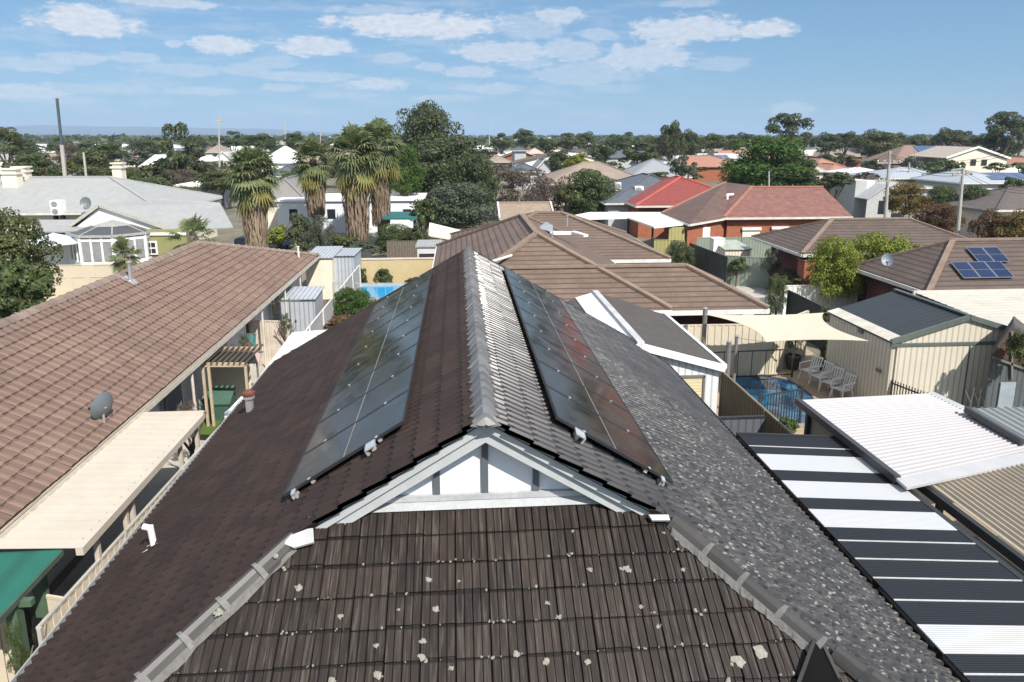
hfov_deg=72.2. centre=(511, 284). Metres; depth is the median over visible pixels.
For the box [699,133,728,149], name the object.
tree
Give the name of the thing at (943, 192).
tree
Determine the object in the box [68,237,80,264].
window
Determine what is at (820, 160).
house
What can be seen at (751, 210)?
house
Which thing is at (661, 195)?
house
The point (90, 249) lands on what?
window
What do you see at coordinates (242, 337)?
plant
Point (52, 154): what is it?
house
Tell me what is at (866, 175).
tree
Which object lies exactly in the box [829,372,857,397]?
plastic chair
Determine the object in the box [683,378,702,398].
roller door
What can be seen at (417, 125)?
tree
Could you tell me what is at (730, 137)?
tree
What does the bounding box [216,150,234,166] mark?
house
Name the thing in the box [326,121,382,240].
palm tree
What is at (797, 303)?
fence
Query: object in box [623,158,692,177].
house
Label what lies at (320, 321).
fence
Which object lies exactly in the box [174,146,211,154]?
house
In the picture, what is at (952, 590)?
patio roof
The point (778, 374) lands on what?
pool fence
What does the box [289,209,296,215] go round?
window
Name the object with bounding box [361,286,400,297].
pool water
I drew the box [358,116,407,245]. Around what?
palm tree
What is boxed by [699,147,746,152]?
house
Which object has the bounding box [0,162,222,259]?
villa
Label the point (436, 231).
cream shed
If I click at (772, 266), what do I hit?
tree
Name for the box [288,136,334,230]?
palm tree
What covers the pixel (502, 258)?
aerial pole
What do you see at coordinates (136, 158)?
house
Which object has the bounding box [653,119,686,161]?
tree
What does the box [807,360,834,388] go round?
plastic chair
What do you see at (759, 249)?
fence
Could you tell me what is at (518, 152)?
house
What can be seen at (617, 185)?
cooling unit
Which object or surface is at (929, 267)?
house
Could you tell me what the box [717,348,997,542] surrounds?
pool paving
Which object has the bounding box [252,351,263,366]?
laundry
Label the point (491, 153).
tree
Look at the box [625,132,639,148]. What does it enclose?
tree
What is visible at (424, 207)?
bush
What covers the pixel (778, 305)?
tree
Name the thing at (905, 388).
pool fence
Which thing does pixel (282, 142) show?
distant suburb
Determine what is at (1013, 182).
bush
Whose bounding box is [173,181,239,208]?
house
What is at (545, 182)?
tree
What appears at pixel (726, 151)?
house
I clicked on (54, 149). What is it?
tree
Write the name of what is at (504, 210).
house
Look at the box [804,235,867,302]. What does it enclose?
tree
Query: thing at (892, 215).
window
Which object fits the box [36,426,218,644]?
fence
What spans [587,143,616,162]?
tree
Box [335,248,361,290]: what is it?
garden shed
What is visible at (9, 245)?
bush
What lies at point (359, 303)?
bush
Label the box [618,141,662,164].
tree
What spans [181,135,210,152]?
tree
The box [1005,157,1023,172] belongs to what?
house
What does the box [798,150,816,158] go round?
house
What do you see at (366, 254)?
fence
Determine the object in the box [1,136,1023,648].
ground
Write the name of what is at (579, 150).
house
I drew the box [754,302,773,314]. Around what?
bush
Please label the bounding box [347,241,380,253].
bush
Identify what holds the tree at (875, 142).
on the ground at (231, 234)
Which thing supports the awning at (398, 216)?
on the ground at (231, 234)
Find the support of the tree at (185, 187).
on the ground at (231, 234)
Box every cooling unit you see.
[49,200,66,219]
[613,182,620,191]
[633,186,643,189]
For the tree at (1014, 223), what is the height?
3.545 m
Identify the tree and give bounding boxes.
[0,127,27,167]
[0,159,49,175]
[8,137,40,154]
[10,150,61,175]
[27,147,46,154]
[45,136,71,151]
[46,164,78,175]
[52,143,82,174]
[52,145,75,151]
[58,148,118,175]
[73,141,99,150]
[88,141,128,164]
[92,166,140,178]
[118,150,153,169]
[125,138,159,156]
[127,176,176,185]
[129,158,183,182]
[156,122,204,182]
[161,169,197,187]
[175,185,195,190]
[177,140,210,178]
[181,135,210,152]
[193,167,244,209]
[200,161,217,177]
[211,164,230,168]
[217,144,285,246]
[220,131,247,150]
[240,133,280,149]
[280,165,309,177]
[283,131,305,151]
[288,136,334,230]
[318,153,342,187]
[319,139,335,151]
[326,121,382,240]
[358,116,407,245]
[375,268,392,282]
[388,144,426,195]
[393,99,464,199]
[401,133,498,199]
[409,181,495,229]
[441,151,501,216]
[480,151,496,158]
[489,133,513,153]
[490,163,510,183]
[491,166,554,206]
[513,128,536,148]
[530,137,559,152]
[530,175,571,210]
[546,148,569,170]
[550,133,585,151]
[552,183,582,212]
[563,153,588,167]
[563,168,620,220]
[575,131,597,148]
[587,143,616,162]
[597,159,625,169]
[604,134,632,150]
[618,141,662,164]
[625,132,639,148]
[640,135,664,149]
[646,144,672,153]
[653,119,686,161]
[666,159,681,167]
[669,155,697,178]
[669,162,707,179]
[674,137,705,153]
[678,128,702,155]
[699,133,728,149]
[703,149,717,152]
[717,134,816,185]
[723,135,742,149]
[733,132,755,147]
[760,248,781,288]
[764,273,788,314]
[765,113,814,159]
[778,155,819,185]
[804,235,867,302]
[807,173,830,193]
[810,132,844,154]
[821,153,845,162]
[834,153,865,163]
[836,131,860,164]
[849,172,879,179]
[850,134,867,152]
[851,129,903,157]
[861,159,878,169]
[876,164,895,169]
[880,181,932,216]
[887,132,907,143]
[901,156,923,168]
[904,135,929,145]
[912,201,966,231]
[917,158,944,171]
[927,160,964,173]
[927,185,958,212]
[928,127,969,146]
[933,141,965,146]
[952,131,977,146]
[954,185,990,207]
[967,133,1012,151]
[967,208,1013,237]
[968,136,986,146]
[980,142,1023,156]
[984,111,1023,154]
[993,208,1023,237]
[996,150,1013,156]
[1010,124,1023,156]
[1010,162,1023,180]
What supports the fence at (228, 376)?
on the side yard at (158, 481)
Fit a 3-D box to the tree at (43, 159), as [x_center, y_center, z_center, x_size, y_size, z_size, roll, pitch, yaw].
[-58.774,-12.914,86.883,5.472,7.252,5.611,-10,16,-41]
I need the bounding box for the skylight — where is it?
[540,222,587,236]
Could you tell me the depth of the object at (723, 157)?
156.82 m
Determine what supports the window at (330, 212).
in the white building at (334, 212)
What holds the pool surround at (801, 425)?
on the pool paving
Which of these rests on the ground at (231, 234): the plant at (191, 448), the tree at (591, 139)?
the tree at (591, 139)
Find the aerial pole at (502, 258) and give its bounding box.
[493,254,511,261]
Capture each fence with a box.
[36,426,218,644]
[43,276,106,300]
[44,264,116,276]
[210,366,250,400]
[249,320,287,363]
[305,265,360,330]
[332,282,402,294]
[361,251,371,257]
[387,241,416,257]
[654,239,684,261]
[681,324,771,376]
[689,243,728,282]
[696,237,770,257]
[713,347,794,377]
[718,371,820,526]
[718,415,765,462]
[725,255,769,287]
[758,386,803,422]
[770,310,808,373]
[782,285,858,314]
[785,290,826,347]
[890,379,926,394]
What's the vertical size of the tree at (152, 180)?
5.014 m
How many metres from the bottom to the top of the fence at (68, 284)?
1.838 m
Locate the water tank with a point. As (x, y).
(714, 242)
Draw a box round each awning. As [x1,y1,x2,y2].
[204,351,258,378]
[382,212,416,224]
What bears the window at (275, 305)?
in the long house at (169, 322)
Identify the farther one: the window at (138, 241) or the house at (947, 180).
the house at (947, 180)
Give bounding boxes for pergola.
[200,344,262,431]
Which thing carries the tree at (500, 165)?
on the ground at (231, 234)
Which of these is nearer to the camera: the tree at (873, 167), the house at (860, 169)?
the house at (860, 169)
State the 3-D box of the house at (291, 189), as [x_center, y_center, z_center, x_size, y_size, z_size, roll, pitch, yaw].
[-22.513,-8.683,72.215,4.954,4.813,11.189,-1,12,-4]
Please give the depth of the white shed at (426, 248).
43.27 m
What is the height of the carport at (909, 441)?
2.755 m
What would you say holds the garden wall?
on the back yard at (325, 301)
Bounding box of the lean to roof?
[25,220,86,264]
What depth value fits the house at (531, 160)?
153.26 m
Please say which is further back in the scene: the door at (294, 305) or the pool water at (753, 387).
the door at (294, 305)
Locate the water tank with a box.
[709,237,724,252]
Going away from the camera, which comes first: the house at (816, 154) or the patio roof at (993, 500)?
the patio roof at (993, 500)
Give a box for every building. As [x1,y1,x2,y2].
[276,193,426,232]
[831,179,901,217]
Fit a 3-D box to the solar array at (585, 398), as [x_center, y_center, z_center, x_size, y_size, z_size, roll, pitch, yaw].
[0.880,1.002,13.225,1.469,0.930,10.072,-1,12,-4]
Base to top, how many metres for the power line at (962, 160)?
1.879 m
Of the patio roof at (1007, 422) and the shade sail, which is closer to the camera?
the patio roof at (1007, 422)
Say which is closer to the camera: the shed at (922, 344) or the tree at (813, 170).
the shed at (922, 344)
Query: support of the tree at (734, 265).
on the driveway
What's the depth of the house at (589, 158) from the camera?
168.51 m
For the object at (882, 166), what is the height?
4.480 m
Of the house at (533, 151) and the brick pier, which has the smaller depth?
the brick pier
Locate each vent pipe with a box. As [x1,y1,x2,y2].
[121,261,137,284]
[141,523,155,552]
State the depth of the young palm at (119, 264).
34.80 m
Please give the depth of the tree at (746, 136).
230.44 m
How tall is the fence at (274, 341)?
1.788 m
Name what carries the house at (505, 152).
on the ground at (231, 234)
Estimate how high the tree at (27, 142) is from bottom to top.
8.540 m
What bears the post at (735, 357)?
on the pool paving
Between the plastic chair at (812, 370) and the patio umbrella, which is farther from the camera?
the patio umbrella
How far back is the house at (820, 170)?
118.06 m
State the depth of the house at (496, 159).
160.09 m
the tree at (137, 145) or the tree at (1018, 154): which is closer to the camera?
the tree at (1018, 154)
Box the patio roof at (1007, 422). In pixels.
[964,406,1023,445]
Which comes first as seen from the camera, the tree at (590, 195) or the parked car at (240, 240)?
the parked car at (240, 240)
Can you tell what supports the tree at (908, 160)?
on the ground at (231, 234)
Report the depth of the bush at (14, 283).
24.21 m
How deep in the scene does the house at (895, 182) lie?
83.61 m
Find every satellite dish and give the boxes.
[80,197,90,209]
[88,392,112,422]
[881,253,893,268]
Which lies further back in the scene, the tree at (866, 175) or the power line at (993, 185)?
the tree at (866, 175)
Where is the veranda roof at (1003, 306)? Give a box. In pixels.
[912,289,1023,325]
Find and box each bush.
[0,207,63,316]
[0,257,55,318]
[268,224,289,248]
[283,212,321,251]
[301,214,336,250]
[316,235,373,250]
[326,286,376,316]
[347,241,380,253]
[373,223,412,255]
[404,277,415,283]
[407,219,429,240]
[408,198,438,231]
[648,172,668,178]
[665,239,696,264]
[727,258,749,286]
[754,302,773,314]
[779,416,799,432]
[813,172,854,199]
[819,306,829,357]
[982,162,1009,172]
[998,177,1023,187]
[1005,331,1023,369]
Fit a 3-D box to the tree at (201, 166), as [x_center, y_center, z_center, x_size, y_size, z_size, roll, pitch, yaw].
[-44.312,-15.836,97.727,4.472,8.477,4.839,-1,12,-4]
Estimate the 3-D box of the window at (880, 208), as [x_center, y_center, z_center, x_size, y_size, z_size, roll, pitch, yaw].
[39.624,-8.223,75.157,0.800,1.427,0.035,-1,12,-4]
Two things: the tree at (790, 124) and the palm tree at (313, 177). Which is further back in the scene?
the tree at (790, 124)
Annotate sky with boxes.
[0,0,1023,135]
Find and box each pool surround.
[361,283,405,300]
[719,374,816,427]
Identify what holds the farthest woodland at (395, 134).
on the ground at (231, 234)
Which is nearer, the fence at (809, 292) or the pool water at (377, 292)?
the fence at (809, 292)
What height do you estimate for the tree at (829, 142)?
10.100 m
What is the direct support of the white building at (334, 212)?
on the ground at (231, 234)
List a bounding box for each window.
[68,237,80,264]
[77,238,112,263]
[110,235,146,262]
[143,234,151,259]
[149,241,157,254]
[161,382,183,411]
[244,317,254,341]
[270,295,279,318]
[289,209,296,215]
[327,209,335,218]
[419,254,434,256]
[878,201,884,213]
[891,213,901,216]
[970,159,976,165]
[981,159,986,165]
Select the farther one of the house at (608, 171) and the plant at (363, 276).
the house at (608, 171)
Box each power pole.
[55,98,66,175]
[82,152,86,175]
[215,115,222,166]
[489,120,489,151]
[768,171,769,185]
[877,151,899,216]
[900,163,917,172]
[951,168,972,234]
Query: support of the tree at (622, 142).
on the ground at (231, 234)
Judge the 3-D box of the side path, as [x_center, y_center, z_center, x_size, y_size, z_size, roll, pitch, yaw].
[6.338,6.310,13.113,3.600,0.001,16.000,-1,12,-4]
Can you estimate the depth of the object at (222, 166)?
162.39 m
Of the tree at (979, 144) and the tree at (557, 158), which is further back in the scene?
the tree at (979, 144)
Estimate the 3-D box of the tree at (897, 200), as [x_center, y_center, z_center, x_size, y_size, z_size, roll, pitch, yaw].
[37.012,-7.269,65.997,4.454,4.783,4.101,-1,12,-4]
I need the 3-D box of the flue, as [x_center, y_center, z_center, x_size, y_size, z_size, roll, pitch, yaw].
[-5.699,2.579,15.138,0.340,0.626,0.280,-1,12,-4]
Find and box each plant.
[3,620,46,674]
[177,400,206,456]
[233,334,249,365]
[276,313,295,341]
[323,314,351,328]
[361,268,367,282]
[770,269,808,283]
[785,340,802,370]
[818,340,827,370]
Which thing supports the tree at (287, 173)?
on the ground at (231, 234)
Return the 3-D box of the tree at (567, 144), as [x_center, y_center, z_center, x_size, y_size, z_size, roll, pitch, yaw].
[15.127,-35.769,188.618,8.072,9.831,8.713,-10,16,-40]
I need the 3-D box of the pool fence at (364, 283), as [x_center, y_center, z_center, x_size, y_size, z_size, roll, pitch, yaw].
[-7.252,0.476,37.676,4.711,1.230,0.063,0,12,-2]
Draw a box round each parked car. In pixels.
[234,230,295,248]
[812,274,865,295]
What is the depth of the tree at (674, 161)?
127.02 m
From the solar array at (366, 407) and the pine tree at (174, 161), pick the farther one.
the pine tree at (174, 161)
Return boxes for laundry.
[246,333,256,346]
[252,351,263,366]
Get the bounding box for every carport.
[577,212,684,247]
[794,392,1023,586]
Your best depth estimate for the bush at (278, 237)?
52.71 m
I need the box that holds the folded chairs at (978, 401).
[965,387,985,407]
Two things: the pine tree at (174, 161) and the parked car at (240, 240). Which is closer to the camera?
the parked car at (240, 240)
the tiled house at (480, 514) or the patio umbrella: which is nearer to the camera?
the tiled house at (480, 514)
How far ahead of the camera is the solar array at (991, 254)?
30.64 m
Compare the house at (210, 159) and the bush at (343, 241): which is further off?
the house at (210, 159)
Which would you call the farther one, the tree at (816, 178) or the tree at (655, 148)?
the tree at (655, 148)
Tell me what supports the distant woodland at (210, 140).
on the ground at (231, 234)
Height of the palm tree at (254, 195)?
8.497 m
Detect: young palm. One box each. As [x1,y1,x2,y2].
[105,235,145,273]
[163,213,219,250]
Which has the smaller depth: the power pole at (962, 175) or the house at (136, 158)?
the power pole at (962, 175)
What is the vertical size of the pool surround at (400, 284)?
0.100 m
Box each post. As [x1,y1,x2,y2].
[701,307,707,345]
[725,340,731,375]
[732,334,738,380]
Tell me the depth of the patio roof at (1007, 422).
15.45 m
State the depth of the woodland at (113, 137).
690.11 m
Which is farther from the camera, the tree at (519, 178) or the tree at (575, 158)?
the tree at (575, 158)
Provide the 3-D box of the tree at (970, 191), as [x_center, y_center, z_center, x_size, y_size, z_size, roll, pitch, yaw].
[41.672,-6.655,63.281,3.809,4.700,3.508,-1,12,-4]
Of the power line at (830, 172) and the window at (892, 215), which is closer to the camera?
the power line at (830, 172)
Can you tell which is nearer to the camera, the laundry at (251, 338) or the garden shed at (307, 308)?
the laundry at (251, 338)
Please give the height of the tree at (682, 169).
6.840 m
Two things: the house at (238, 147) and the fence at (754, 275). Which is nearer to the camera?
the fence at (754, 275)
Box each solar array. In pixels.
[283,269,432,499]
[503,266,673,486]
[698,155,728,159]
[913,146,957,157]
[950,261,1014,278]
[966,247,1009,261]
[984,172,1023,179]
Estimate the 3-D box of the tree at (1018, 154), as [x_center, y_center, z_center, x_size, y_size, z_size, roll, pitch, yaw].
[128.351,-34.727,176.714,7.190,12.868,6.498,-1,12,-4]
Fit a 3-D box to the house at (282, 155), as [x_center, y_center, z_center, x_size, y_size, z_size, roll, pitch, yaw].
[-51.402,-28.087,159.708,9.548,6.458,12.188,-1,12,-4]
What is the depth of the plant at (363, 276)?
42.38 m
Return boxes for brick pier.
[796,257,814,284]
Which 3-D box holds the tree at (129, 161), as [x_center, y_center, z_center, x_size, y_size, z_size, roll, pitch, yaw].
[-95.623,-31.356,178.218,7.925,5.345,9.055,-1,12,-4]
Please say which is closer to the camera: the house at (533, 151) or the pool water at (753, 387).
the pool water at (753, 387)
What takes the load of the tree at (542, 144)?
on the ground at (231, 234)
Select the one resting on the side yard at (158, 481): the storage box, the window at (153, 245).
the storage box
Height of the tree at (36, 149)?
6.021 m
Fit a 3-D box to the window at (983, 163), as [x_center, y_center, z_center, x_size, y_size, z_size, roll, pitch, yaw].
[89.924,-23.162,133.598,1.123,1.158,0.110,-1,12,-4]
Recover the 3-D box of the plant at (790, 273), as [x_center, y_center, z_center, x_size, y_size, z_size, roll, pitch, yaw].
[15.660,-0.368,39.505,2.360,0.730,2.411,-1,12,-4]
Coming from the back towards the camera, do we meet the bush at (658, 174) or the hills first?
the hills
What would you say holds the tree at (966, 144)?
on the ground at (231, 234)
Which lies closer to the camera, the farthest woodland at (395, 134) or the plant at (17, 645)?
the plant at (17, 645)
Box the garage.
[567,290,726,414]
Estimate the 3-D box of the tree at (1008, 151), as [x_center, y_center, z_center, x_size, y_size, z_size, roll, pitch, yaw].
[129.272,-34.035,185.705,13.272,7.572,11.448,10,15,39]
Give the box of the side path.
[836,543,968,681]
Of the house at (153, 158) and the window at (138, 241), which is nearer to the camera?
the window at (138, 241)
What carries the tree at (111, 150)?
on the ground at (231, 234)
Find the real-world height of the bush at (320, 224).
3.622 m
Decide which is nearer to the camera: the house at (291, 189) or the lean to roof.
the lean to roof
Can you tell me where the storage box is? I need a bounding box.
[199,385,235,426]
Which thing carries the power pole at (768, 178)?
on the ground at (231, 234)
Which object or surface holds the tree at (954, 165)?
on the ground at (231, 234)
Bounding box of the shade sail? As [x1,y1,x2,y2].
[705,311,870,341]
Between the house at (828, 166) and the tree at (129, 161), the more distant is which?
the tree at (129, 161)
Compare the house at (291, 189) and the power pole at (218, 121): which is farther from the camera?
the power pole at (218, 121)
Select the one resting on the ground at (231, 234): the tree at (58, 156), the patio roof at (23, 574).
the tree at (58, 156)
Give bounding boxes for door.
[286,302,298,336]
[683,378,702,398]
[892,345,968,403]
[963,345,993,406]
[996,382,1015,407]
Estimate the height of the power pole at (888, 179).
7.527 m
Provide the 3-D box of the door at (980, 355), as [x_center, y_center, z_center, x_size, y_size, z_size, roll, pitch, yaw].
[15.476,3.072,22.395,2.138,2.395,0.050,-1,12,-4]
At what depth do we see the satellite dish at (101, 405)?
15.30 m
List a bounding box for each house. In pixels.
[0,154,24,171]
[0,240,320,636]
[10,246,963,681]
[18,153,59,169]
[127,152,153,166]
[140,154,166,171]
[173,144,183,149]
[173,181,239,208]
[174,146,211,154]
[196,156,222,171]
[205,144,230,155]
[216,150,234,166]
[229,146,263,150]
[262,146,298,170]
[267,164,296,183]
[267,174,326,229]
[301,152,355,175]
[432,211,769,324]
[485,155,511,172]
[491,149,534,155]
[495,201,553,219]
[502,152,533,160]
[509,163,542,188]
[510,146,527,160]
[510,153,563,166]
[526,148,543,154]
[531,157,550,175]
[535,161,633,205]
[566,152,593,160]
[568,148,592,152]
[591,173,662,230]
[604,151,662,168]
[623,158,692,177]
[625,176,711,237]
[629,156,677,165]
[661,182,752,254]
[671,156,729,181]
[697,153,743,160]
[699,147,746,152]
[706,150,747,152]
[723,186,852,236]
[751,217,966,295]
[792,165,827,185]
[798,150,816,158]
[810,149,864,166]
[811,157,845,166]
[814,147,860,154]
[817,163,846,175]
[824,167,872,182]
[848,167,929,182]
[850,237,1023,307]
[861,145,948,169]
[869,179,933,211]
[909,146,1010,172]
[910,170,1007,196]
[933,187,1023,237]
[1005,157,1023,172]
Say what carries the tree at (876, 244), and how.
on the ground at (231, 234)
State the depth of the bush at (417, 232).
48.62 m
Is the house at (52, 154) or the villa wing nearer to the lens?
the villa wing
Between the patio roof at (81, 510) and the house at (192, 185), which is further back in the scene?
the house at (192, 185)
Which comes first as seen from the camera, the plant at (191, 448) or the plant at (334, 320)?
the plant at (191, 448)
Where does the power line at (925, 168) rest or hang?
attached to the power pole at (888, 179)
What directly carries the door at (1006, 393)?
in the tin shed at (1005, 385)
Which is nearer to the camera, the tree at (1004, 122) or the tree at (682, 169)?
the tree at (682, 169)
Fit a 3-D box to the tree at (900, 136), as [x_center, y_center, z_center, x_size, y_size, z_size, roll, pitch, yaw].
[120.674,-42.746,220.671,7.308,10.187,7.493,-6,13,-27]
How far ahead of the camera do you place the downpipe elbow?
16.79 m
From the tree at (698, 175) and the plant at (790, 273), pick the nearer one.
the plant at (790, 273)
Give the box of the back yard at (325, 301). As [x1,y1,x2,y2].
[323,299,367,307]
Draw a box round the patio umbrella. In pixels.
[29,233,82,264]
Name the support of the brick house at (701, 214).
on the ground at (231, 234)
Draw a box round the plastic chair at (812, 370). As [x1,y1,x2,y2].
[798,354,823,383]
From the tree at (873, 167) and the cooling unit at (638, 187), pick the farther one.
the tree at (873, 167)
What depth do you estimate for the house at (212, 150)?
248.99 m
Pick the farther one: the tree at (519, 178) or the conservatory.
the tree at (519, 178)
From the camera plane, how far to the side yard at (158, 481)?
17.13 m
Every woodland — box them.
[0,132,1023,143]
[0,134,1022,151]
[23,133,1017,136]
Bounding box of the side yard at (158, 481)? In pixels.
[3,363,267,681]
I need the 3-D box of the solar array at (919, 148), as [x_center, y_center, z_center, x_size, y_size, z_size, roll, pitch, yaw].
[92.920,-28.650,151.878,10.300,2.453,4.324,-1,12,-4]
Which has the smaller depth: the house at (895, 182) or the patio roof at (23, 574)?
the patio roof at (23, 574)
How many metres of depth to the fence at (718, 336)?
26.19 m
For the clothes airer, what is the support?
on the side yard at (158, 481)
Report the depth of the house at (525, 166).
118.37 m
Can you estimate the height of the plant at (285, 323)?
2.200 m
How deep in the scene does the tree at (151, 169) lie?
95.27 m
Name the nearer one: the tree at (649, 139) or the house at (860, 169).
the house at (860, 169)
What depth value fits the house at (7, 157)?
173.26 m
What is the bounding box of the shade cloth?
[164,383,181,410]
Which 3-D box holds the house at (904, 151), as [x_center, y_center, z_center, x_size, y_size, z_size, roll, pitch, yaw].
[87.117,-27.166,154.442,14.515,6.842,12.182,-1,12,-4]
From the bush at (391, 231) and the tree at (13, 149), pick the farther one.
the tree at (13, 149)
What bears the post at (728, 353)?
on the pool paving
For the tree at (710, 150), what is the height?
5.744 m
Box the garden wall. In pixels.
[361,257,433,282]
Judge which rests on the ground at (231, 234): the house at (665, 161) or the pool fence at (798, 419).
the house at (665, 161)
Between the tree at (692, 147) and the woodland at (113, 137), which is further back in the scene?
the woodland at (113, 137)
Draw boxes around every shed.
[278,286,323,336]
[306,246,342,298]
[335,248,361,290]
[415,239,441,256]
[428,222,459,241]
[718,240,752,256]
[824,289,1006,406]
[984,317,1023,407]
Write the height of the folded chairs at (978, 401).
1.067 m
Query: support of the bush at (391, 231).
on the ground at (231, 234)
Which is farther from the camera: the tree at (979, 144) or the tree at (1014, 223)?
the tree at (979, 144)
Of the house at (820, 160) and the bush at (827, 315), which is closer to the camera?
the bush at (827, 315)
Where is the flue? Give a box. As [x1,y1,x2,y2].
[242,389,254,411]
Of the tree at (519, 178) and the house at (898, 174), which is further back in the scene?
the house at (898, 174)
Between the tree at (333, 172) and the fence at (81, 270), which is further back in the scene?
the tree at (333, 172)
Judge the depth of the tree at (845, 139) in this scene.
192.16 m
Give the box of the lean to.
[224,330,325,417]
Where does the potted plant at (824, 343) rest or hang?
on the pool paving
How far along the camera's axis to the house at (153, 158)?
140.52 m
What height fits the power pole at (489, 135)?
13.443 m
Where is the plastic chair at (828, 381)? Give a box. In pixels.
[818,365,844,396]
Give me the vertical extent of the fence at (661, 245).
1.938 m
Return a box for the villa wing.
[68,198,232,261]
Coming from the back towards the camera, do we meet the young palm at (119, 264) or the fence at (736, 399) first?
the young palm at (119, 264)
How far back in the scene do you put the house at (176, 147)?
335.06 m
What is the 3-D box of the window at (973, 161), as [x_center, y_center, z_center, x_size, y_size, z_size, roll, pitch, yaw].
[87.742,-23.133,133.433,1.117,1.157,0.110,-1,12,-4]
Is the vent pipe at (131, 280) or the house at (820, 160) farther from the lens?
the house at (820, 160)
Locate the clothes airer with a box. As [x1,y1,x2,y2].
[278,298,299,332]
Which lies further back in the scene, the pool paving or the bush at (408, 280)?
the bush at (408, 280)
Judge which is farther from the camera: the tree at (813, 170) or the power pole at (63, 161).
the tree at (813, 170)
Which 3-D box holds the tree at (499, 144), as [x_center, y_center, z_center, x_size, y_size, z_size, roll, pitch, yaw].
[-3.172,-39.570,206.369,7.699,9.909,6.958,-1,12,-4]
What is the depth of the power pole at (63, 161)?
74.98 m
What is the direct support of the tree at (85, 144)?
on the ground at (231, 234)
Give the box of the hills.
[0,125,340,135]
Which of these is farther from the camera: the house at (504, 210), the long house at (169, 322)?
the house at (504, 210)
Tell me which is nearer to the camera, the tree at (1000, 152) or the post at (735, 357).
the post at (735, 357)
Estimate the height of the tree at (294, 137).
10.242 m
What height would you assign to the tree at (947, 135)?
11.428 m
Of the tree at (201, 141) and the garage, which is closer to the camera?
the garage
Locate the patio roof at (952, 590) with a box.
[736,432,1023,681]
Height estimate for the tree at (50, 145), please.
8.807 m
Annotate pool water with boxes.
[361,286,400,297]
[735,375,812,424]
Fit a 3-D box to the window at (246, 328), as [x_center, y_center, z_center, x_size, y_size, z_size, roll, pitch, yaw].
[-10.438,1.615,27.924,0.070,1.250,1.400,-1,12,-4]
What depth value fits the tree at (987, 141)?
160.02 m
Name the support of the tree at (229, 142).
on the ground at (231, 234)
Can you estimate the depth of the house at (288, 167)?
104.73 m
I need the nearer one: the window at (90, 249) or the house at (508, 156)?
the window at (90, 249)
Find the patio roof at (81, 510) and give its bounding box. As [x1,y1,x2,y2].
[0,410,204,570]
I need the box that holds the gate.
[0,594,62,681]
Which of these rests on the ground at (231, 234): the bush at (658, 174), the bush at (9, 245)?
the bush at (658, 174)
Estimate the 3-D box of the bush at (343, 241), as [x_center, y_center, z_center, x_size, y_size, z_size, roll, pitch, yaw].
[-11.955,-2.512,49.805,4.420,2.113,4.456,-1,12,-4]
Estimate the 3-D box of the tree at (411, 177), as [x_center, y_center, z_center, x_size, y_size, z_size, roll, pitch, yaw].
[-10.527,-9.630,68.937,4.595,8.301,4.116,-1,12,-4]
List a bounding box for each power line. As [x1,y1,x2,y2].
[770,154,886,177]
[890,148,1022,164]
[892,155,961,175]
[965,171,1023,193]
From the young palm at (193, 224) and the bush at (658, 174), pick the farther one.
the bush at (658, 174)
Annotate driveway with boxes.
[731,285,783,314]
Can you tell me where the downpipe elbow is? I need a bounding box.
[224,397,242,415]
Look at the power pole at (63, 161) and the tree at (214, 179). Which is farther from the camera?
the tree at (214, 179)
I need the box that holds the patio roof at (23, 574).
[0,550,63,670]
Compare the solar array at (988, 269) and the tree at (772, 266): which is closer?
the solar array at (988, 269)
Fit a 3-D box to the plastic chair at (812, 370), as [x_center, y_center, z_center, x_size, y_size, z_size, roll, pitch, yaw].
[11.039,3.130,25.897,0.676,0.894,0.590,-6,13,-25]
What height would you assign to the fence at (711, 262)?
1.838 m
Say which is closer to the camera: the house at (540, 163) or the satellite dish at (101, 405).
the satellite dish at (101, 405)
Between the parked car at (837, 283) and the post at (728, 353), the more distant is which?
the parked car at (837, 283)
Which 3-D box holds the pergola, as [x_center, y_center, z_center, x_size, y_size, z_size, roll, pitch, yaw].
[-8.659,3.260,21.966,1.411,2.305,2.054,-1,12,-4]
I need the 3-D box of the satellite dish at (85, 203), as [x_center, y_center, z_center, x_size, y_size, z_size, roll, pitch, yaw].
[-29.965,-5.663,49.173,0.613,0.872,0.648,5,13,22]
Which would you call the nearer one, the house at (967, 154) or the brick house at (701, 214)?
the brick house at (701, 214)
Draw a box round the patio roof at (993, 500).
[916,463,1023,570]
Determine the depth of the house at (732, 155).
165.87 m
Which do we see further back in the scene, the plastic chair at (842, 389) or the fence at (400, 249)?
the fence at (400, 249)
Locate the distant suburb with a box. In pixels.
[10,136,817,148]
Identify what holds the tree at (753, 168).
on the ground at (231, 234)
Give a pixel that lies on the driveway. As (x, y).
(757, 293)
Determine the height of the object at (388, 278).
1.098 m
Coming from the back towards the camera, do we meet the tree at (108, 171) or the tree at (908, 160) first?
the tree at (908, 160)
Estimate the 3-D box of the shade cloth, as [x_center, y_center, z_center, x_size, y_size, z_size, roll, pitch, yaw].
[-9.559,3.178,19.712,0.292,1.200,0.910,3,12,13]
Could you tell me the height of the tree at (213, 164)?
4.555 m
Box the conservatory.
[65,220,157,264]

